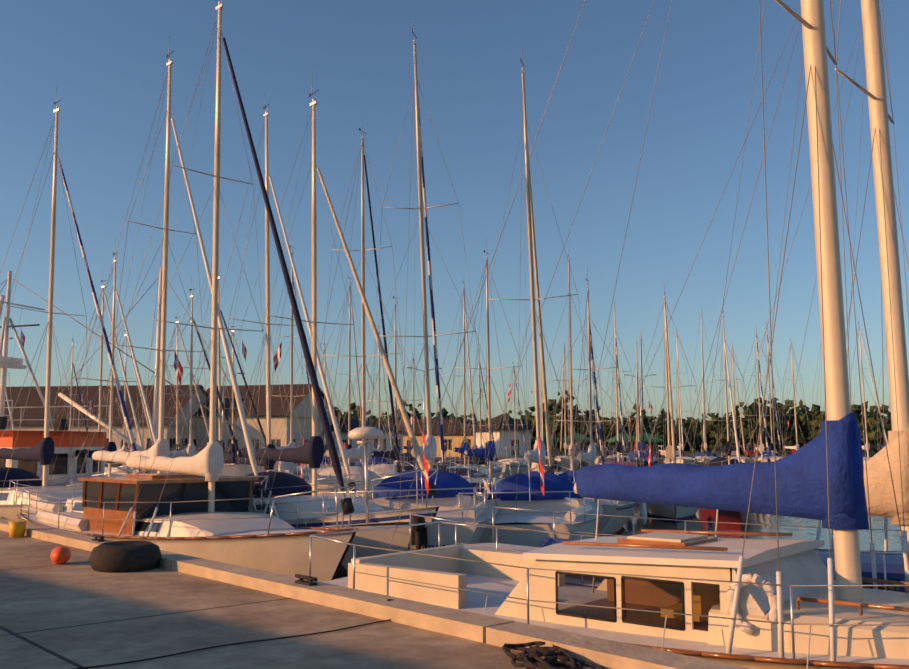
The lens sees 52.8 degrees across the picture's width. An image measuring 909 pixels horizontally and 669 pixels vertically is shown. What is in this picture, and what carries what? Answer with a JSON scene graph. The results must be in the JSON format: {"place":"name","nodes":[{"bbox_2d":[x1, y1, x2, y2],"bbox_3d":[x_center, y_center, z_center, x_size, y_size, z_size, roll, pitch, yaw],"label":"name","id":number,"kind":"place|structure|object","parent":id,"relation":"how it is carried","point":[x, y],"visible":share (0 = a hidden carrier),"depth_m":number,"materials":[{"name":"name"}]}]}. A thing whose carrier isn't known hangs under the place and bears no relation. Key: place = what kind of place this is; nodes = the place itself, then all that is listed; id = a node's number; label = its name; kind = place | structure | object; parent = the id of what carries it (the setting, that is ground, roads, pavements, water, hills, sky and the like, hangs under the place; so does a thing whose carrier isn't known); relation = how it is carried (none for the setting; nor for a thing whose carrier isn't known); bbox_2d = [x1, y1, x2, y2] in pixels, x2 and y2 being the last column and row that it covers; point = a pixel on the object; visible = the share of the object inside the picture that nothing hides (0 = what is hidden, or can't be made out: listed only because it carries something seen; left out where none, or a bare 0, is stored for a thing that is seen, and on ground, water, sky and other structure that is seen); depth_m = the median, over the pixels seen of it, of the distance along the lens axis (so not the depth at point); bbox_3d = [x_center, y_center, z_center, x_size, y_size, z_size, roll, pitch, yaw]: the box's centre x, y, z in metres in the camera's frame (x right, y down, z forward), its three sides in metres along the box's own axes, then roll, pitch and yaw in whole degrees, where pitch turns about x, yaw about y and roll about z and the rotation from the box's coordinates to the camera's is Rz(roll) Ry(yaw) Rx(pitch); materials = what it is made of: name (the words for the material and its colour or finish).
{"place":"outdoors","nodes":[
{"label":"outdoors","id":0,"kind":"place"},
{"bbox_2d":[0,444,751,668],"bbox_3d":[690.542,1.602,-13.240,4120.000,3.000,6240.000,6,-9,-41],"label":"ground","id":1,"kind":"structure","parent":0,"point":[75,610],"depth_m":8.31,"materials":[{"name":"concrete"}]},
{"bbox_2d":[9,520,26,537],"bbox_3d":[-7.827,3.483,16.385,0.285,0.280,0.300,6,-9,-41],"label":"bucket","id":2,"kind":"object","parent":1,"relation":"on","point":[17,528],"visible":1,"depth_m":16.28,"materials":[{"name":"yellow paint"}]},
{"bbox_2d":[50,546,70,563],"bbox_3d":[-5.497,3.074,12.784,0.266,0.240,0.660,3,-7,-20],"label":"mooring buoy","id":3,"kind":"object","parent":1,"relation":"on","point":[60,555],"visible":1,"depth_m":12.57,"materials":[{"name":"orange paint"}]},
{"bbox_2d":[4,385,209,449],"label":"long warehouse","id":4,"kind":"structure","parent":1,"relation":"on","point":[34,399],"depth_m":96.13,"materials":[{"name":"beige paint"}]},
{"bbox_2d":[89,541,161,572],"bbox_3d":[-4.396,2.979,12.239,0.906,0.375,0.920,-4,-8,31],"label":"tyre fender","id":5,"kind":"object","parent":1,"relation":"on","point":[121,556],"visible":0.9,"depth_m":11.91,"materials":[{"name":"black rubber"}]},
{"bbox_2d":[73,599,390,668],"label":"mooring rope","id":6,"kind":"object","parent":1,"relation":"on","point":[228,645],"visible":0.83,"depth_m":7.53,"materials":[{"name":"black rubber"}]},
{"bbox_2d":[221,373,244,439],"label":"street lamp","id":7,"kind":"object","parent":1,"relation":"on","point":[223,404],"visible":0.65,"depth_m":86.94,"materials":[{"name":"silver metal"}]},
{"bbox_2d":[193,384,341,454],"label":"warehouse","id":8,"kind":"structure","parent":1,"relation":"on","point":[301,402],"depth_m":97.52,"materials":[{"name":"beige paint"}]},
{"bbox_2d":[322,417,405,458],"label":"building","id":9,"kind":"structure","parent":1,"relation":"on","point":[354,424],"depth_m":103.55,"materials":[{"name":"paint"}]},
{"bbox_2d":[0,518,751,668],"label":"quay kerb","id":10,"kind":"structure","parent":1,"relation":"on","point":[605,653],"depth_m":8.45,"materials":[{"name":"concrete"}]},
{"bbox_2d":[406,367,441,435],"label":"street lamp","id":11,"kind":"object","parent":1,"relation":"on","point":[423,398],"visible":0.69,"depth_m":99.69,"materials":[{"name":"silver metal"}]},
{"bbox_2d":[380,419,475,456],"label":"building","id":12,"kind":"structure","parent":1,"relation":"on","point":[458,431],"depth_m":114.87,"materials":[{"name":"paint"}]},
{"bbox_2d":[469,414,535,457],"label":"harbour pavilion","id":13,"kind":"structure","parent":1,"relation":"on","point":[496,420],"depth_m":106.49,"materials":[{"name":"white paint"}]},
{"bbox_2d":[531,432,560,455],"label":"canopy tent","id":14,"kind":"object","parent":1,"relation":"on","point":[544,438],"visible":0.38,"depth_m":107.53,"materials":[{"name":"green fabric"}]},
{"bbox_2d":[502,641,604,668],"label":"fishing net","id":15,"kind":"object","parent":1,"relation":"on","point":[552,662],"visible":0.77,"depth_m":6.78,"materials":[{"name":"grey fabric"}]},
{"bbox_2d":[561,432,589,455],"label":"canopy tent","id":16,"kind":"object","parent":1,"relation":"on","point":[579,439],"visible":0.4,"depth_m":107.14,"materials":[{"name":"green fabric"}]},
{"bbox_2d":[334,390,891,453],"bbox_3d":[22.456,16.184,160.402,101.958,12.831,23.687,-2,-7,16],"label":"trees","id":17,"kind":"object","parent":1,"relation":"on","point":[661,428],"visible":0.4,"depth_m":154.34,"materials":[{"name":"green plant"}]},
{"bbox_2d":[607,432,635,455],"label":"canopy tent","id":18,"kind":"object","parent":1,"relation":"on","point":[625,437],"visible":0.48,"depth_m":106.50,"materials":[{"name":"green fabric"}]},
{"bbox_2d":[552,450,875,457],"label":"shore surfaces","id":19,"kind":"object","parent":1,"relation":"on","point":[688,454],"depth_m":128.35,"materials":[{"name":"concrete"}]},
{"bbox_2d":[545,445,559,455],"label":"car","id":20,"kind":"object","parent":19,"relation":"on","point":[555,449],"visible":0.17,"depth_m":116.43,"materials":[{"name":"grey"}]},
{"bbox_2d":[574,446,587,455],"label":"car","id":21,"kind":"object","parent":19,"relation":"on","point":[584,447],"visible":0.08,"depth_m":113.81,"materials":[{"name":"white"}]},
{"bbox_2d":[597,446,607,456],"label":"car","id":22,"kind":"object","parent":19,"relation":"on","point":[598,447],"visible":0.12,"depth_m":114.57,"materials":[{"name":"grey"}]},
{"bbox_2d":[604,445,626,456],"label":"car","id":23,"kind":"object","parent":19,"relation":"on","point":[612,450],"visible":0.21,"depth_m":114.99,"materials":[{"name":"blue"}]},
{"bbox_2d":[622,446,642,454],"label":"car","id":24,"kind":"object","parent":19,"relation":"on","point":[628,448],"visible":0.21,"depth_m":113.40,"materials":[{"name":"grey"}]},
{"bbox_2d":[623,374,655,447],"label":"street lamp","id":25,"kind":"object","parent":19,"relation":"on","point":[640,402],"visible":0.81,"depth_m":109.54,"materials":[{"name":"silver metal"}]},
{"bbox_2d":[635,432,662,455],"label":"canopy tent","id":26,"kind":"object","parent":19,"relation":"on","point":[646,437],"visible":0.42,"depth_m":105.65,"materials":[{"name":"green fabric"}]},
{"bbox_2d":[644,446,660,456],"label":"car","id":27,"kind":"object","parent":19,"relation":"on","point":[654,450],"visible":0.19,"depth_m":114.28,"materials":[{"name":"blue"}]},
{"bbox_2d":[656,446,679,456],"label":"car","id":28,"kind":"object","parent":19,"relation":"on","point":[678,452],"visible":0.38,"depth_m":112.98,"materials":[{"name":"white"}]},
{"bbox_2d":[724,446,735,456],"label":"car","id":29,"kind":"object","parent":19,"relation":"on","point":[733,452],"visible":0.21,"depth_m":110.47,"materials":[{"name":"silver metal"}]},
{"bbox_2d":[735,446,759,456],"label":"car","id":30,"kind":"object","parent":19,"relation":"on","point":[747,453],"visible":0.4,"depth_m":110.59,"materials":[{"name":"red"}]},
{"bbox_2d":[788,446,802,454],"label":"car","id":31,"kind":"object","parent":19,"relation":"on","point":[791,451],"visible":0.17,"depth_m":110.78,"materials":[{"name":"red"}]},
{"bbox_2d":[862,446,874,456],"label":"car","id":32,"kind":"object","parent":19,"relation":"on","point":[871,452],"visible":0.33,"depth_m":106.14,"materials":[{"name":"grey metal"}]},
{"bbox_2d":[0,0,908,423],"label":"sky","id":33,"kind":"structure","parent":0,"point":[106,60],"materials":[{"name":"blue"}]},
{"bbox_2d":[530,469,901,552],"bbox_3d":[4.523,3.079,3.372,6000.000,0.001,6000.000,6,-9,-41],"label":"water","id":34,"kind":"structure","parent":0,"point":[632,526],"depth_m":29.56,"materials":[{"name":"blue liquid"}]},
{"bbox_2d":[0,367,14,429],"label":"yacht","id":35,"kind":"object","parent":34,"relation":"on","point":[8,404],"visible":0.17,"depth_m":45.23,"materials":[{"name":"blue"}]},
{"bbox_2d":[51,339,87,430],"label":"yacht","id":36,"kind":"object","parent":34,"relation":"on","point":[79,394],"visible":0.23,"depth_m":55.30,"materials":[{"name":"red"}]},
{"bbox_2d":[0,86,148,520],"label":"yacht","id":37,"kind":"object","parent":34,"relation":"on","point":[42,452],"visible":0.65,"depth_m":24.42,"materials":[{"name":"white"}]},
{"bbox_2d":[49,277,148,476],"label":"yacht","id":38,"kind":"object","parent":34,"relation":"on","point":[100,389],"visible":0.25,"depth_m":37.15,"materials":[{"name":"white"}]},
{"bbox_2d":[51,246,172,485],"bbox_3d":[-11.060,1.760,28.582,9.000,9.491,3.216,-7,-9,44],"label":"yacht","id":39,"kind":"object","parent":34,"relation":"on","point":[110,446],"visible":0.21,"depth_m":27.87,"materials":[{"name":"white"}]},
{"bbox_2d":[90,330,151,473],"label":"yacht","id":40,"kind":"object","parent":34,"relation":"on","point":[124,447],"visible":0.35,"depth_m":51.32,"materials":[{"name":"white"}]},
{"bbox_2d":[9,36,268,515],"bbox_3d":[-7.361,-0.759,21.738,10.000,12.873,3.502,-6,-9,42],"label":"yacht","id":41,"kind":"object","parent":34,"relation":"on","point":[114,456],"visible":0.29,"depth_m":21.05,"materials":[{"name":"white plastic"}]},
{"bbox_2d":[0,267,280,485],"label":"fishing cutter","id":42,"kind":"object","parent":34,"relation":"on","point":[27,439],"visible":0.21,"depth_m":28.88,"materials":[{"name":"orange"}]},
{"bbox_2d":[104,317,208,475],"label":"yacht","id":43,"kind":"object","parent":34,"relation":"on","point":[176,444],"visible":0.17,"depth_m":44.77,"materials":[{"name":"white"}]},
{"bbox_2d":[111,276,238,475],"bbox_3d":[-9.859,2.463,32.261,9.021,8.965,3.782,-6,-9,41],"label":"yacht","id":44,"kind":"object","parent":34,"relation":"on","point":[191,450],"visible":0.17,"depth_m":31.58,"materials":[{"name":"white"}]},
{"bbox_2d":[17,0,358,581],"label":"yacht","id":45,"kind":"object","parent":34,"relation":"in","point":[197,505],"visible":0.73,"depth_m":16.46,"materials":[{"name":"white plastic"}]},
{"bbox_2d":[125,275,266,473],"bbox_3d":[-10.950,2.332,40.251,9.021,11.118,3.764,-5,-8,34],"label":"yacht","id":46,"kind":"object","parent":34,"relation":"on","point":[198,448],"visible":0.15,"depth_m":39.74,"materials":[{"name":"white metal"}]},
{"bbox_2d":[194,326,263,465],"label":"yacht","id":47,"kind":"object","parent":34,"relation":"on","point":[232,448],"visible":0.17,"depth_m":50.36,"materials":[{"name":"white"}]},
{"bbox_2d":[180,91,358,495],"bbox_3d":[-5.529,-0.410,25.315,3.462,13.026,9.500,6,-9,-43],"label":"yacht","id":48,"kind":"object","parent":34,"relation":"on","point":[233,458],"visible":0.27,"depth_m":24.55,"materials":[{"name":"white metal"}]},
{"bbox_2d":[224,242,325,479],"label":"yacht","id":49,"kind":"object","parent":34,"relation":"on","point":[286,467],"visible":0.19,"depth_m":43.87,"materials":[{"name":"white"}]},
{"bbox_2d":[295,342,342,467],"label":"yacht","id":50,"kind":"object","parent":34,"relation":"on","point":[325,370],"visible":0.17,"depth_m":62.84,"materials":[{"name":"white metal"}]},
{"bbox_2d":[201,89,438,579],"bbox_3d":[-3.547,-0.151,20.011,3.565,11.256,9.400,6,-9,-43],"label":"sailboat","id":51,"kind":"object","parent":34,"relation":"on","point":[310,452],"visible":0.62,"depth_m":18.80,"materials":[{"name":"white plastic"}]},
{"bbox_2d":[304,277,372,466],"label":"yacht","id":52,"kind":"object","parent":34,"relation":"on","point":[349,299],"visible":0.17,"depth_m":49.55,"materials":[{"name":"white metal"}]},
{"bbox_2d":[294,128,414,499],"bbox_3d":[-2.999,-0.283,26.879,3.852,13.144,9.521,-2,-7,14],"label":"yacht","id":53,"kind":"object","parent":34,"relation":"on","point":[327,472],"visible":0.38,"depth_m":27.61,"materials":[{"name":"white"}]},
{"bbox_2d":[340,329,401,466],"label":"yacht","id":54,"kind":"object","parent":34,"relation":"on","point":[378,460],"visible":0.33,"depth_m":57.28,"materials":[{"name":"white"}]},
{"bbox_2d":[354,296,425,478],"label":"yacht","id":55,"kind":"object","parent":34,"relation":"on","point":[389,469],"visible":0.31,"depth_m":35.02,"materials":[{"name":"white"}]},
{"bbox_2d":[323,15,498,570],"bbox_3d":[-0.636,-1.217,21.470,3.298,13.718,10.521,0,-7,4],"label":"sloop","id":56,"kind":"object","parent":34,"relation":"on","point":[449,486],"visible":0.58,"depth_m":19.72,"materials":[{"name":"white plastic"}]},
{"bbox_2d":[408,543,445,550],"bbox_3d":[-0.487,3.727,16.075,0.671,0.168,0.012,0,-12,4],"label":"comet name","id":57,"kind":"object","parent":56,"relation":"attached to","point":[425,546],"visible":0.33,"depth_m":16.07,"materials":[{"name":"black rubber"}]},
{"bbox_2d":[390,353,433,470],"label":"yacht","id":58,"kind":"object","parent":34,"relation":"on","point":[405,457],"visible":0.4,"depth_m":67.51,"materials":[{"name":"white"}]},
{"bbox_2d":[417,281,494,478],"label":"yacht","id":59,"kind":"object","parent":34,"relation":"on","point":[472,473],"visible":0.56,"depth_m":47.58,"materials":[{"name":"white"}]},
{"bbox_2d":[440,338,502,477],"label":"yacht","id":60,"kind":"object","parent":34,"relation":"on","point":[481,460],"visible":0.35,"depth_m":61.09,"materials":[{"name":"white"}]},
{"bbox_2d":[437,250,532,523],"bbox_3d":[0.910,1.658,29.080,3.544,9.811,9.000,-2,-7,17],"label":"yacht","id":61,"kind":"object","parent":34,"relation":"on","point":[477,452],"visible":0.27,"depth_m":29.60,"materials":[{"name":"white"}]},
{"bbox_2d":[492,362,531,477],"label":"yacht","id":62,"kind":"object","parent":34,"relation":"on","point":[505,472],"visible":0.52,"depth_m":72.61,"materials":[{"name":"white"}]},
{"bbox_2d":[458,58,602,547],"bbox_3d":[1.975,-0.922,22.437,3.098,13.361,10.121,-1,-7,10],"label":"sloop","id":63,"kind":"object","parent":34,"relation":"on","point":[540,489],"visible":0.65,"depth_m":20.83,"materials":[{"name":"white plastic"}]},
{"bbox_2d":[527,320,556,471],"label":"yacht","id":64,"kind":"object","parent":34,"relation":"on","point":[546,462],"visible":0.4,"depth_m":87.42,"materials":[{"name":"white"}]},
{"bbox_2d":[552,343,579,471],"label":"yacht","id":65,"kind":"object","parent":34,"relation":"on","point":[564,458],"visible":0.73,"depth_m":88.35,"materials":[{"name":"white"}]},
{"bbox_2d":[531,259,606,474],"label":"yacht","id":66,"kind":"object","parent":34,"relation":"on","point":[571,446],"visible":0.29,"depth_m":39.42,"materials":[{"name":"white metal"}]},
{"bbox_2d":[530,269,646,537],"bbox_3d":[4.312,2.119,29.693,3.746,9.040,9.500,-2,-7,15],"label":"yacht","id":67,"kind":"object","parent":34,"relation":"on","point":[612,525],"visible":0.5,"depth_m":28.41,"materials":[{"name":"white"}]},
{"bbox_2d":[577,325,605,466],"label":"yacht","id":68,"kind":"object","parent":34,"relation":"on","point":[586,463],"visible":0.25,"depth_m":90.17,"materials":[{"name":"white"}]},
{"bbox_2d":[309,0,908,668],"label":"motor sailer","id":69,"kind":"object","parent":34,"relation":"on","point":[783,604],"visible":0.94,"depth_m":8.76,"materials":[{"name":"white plastic"}]},
{"bbox_2d":[604,348,631,461],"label":"yacht","id":70,"kind":"object","parent":34,"relation":"on","point":[615,457],"visible":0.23,"depth_m":93.28,"materials":[{"name":"white"}]},
{"bbox_2d":[595,303,643,466],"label":"yacht","id":71,"kind":"object","parent":34,"relation":"on","point":[618,448],"visible":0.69,"depth_m":53.99,"materials":[{"name":"white"}]},
{"bbox_2d":[621,336,659,466],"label":"yacht","id":72,"kind":"object","parent":34,"relation":"on","point":[641,455],"visible":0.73,"depth_m":68.28,"materials":[{"name":"white"}]},
{"bbox_2d":[629,334,659,462],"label":"yacht","id":73,"kind":"object","parent":34,"relation":"on","point":[643,443],"visible":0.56,"depth_m":87.17,"materials":[{"name":"blue"}]},
{"bbox_2d":[409,0,908,592],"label":"sailboat","id":74,"kind":"object","parent":34,"relation":"on","point":[879,494],"visible":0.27,"depth_m":10.83,"materials":[{"name":"white"}]},
{"bbox_2d":[634,289,704,520],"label":"yacht","id":75,"kind":"object","parent":34,"relation":"on","point":[660,510],"visible":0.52,"depth_m":34.32,"materials":[{"name":"white"}]},
{"bbox_2d":[553,452,786,468],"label":"pontoon","id":76,"kind":"object","parent":34,"relation":"on","point":[696,453],"visible":0.02,"depth_m":92.52,"materials":[{"name":"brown wood"}]},
{"bbox_2d":[662,328,696,464],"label":"yacht","id":77,"kind":"object","parent":34,"relation":"on","point":[687,460],"visible":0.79,"depth_m":84.18,"materials":[{"name":"white"}]},
{"bbox_2d":[690,308,720,465],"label":"yacht","id":78,"kind":"object","parent":34,"relation":"on","point":[706,456],"visible":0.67,"depth_m":87.69,"materials":[{"name":"white"}]},
{"bbox_2d":[692,302,756,465],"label":"yacht","id":79,"kind":"object","parent":34,"relation":"on","point":[720,461],"visible":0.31,"depth_m":42.30,"materials":[{"name":"white metal"}]},
{"bbox_2d":[721,345,753,462],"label":"yacht","id":80,"kind":"object","parent":34,"relation":"on","point":[734,447],"visible":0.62,"depth_m":85.13,"materials":[{"name":"white metal"}]},
{"bbox_2d":[737,332,783,461],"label":"yacht","id":81,"kind":"object","parent":34,"relation":"on","point":[761,447],"visible":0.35,"depth_m":56.86,"materials":[{"name":"white"}]},
{"bbox_2d":[753,322,787,462],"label":"yacht","id":82,"kind":"object","parent":34,"relation":"on","point":[771,453],"visible":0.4,"depth_m":86.53,"materials":[{"name":"white"}]},
{"bbox_2d":[775,339,811,458],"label":"yacht","id":83,"kind":"object","parent":34,"relation":"on","point":[796,446],"visible":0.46,"depth_m":83.83,"materials":[{"name":"white metal"}]},
{"bbox_2d":[804,344,824,444],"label":"yacht","id":84,"kind":"object","parent":34,"relation":"on","point":[817,391],"depth_m":84.06,"materials":[{"name":"blue"}]},
{"bbox_2d":[849,322,887,461],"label":"yacht","id":85,"kind":"object","parent":34,"relation":"on","point":[867,446],"visible":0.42,"depth_m":80.41,"materials":[{"name":"white"}]},
{"bbox_2d":[869,335,892,455],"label":"yacht","id":86,"kind":"object","parent":34,"relation":"on","point":[882,447],"visible":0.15,"depth_m":81.52,"materials":[{"name":"blue"}]}
]}

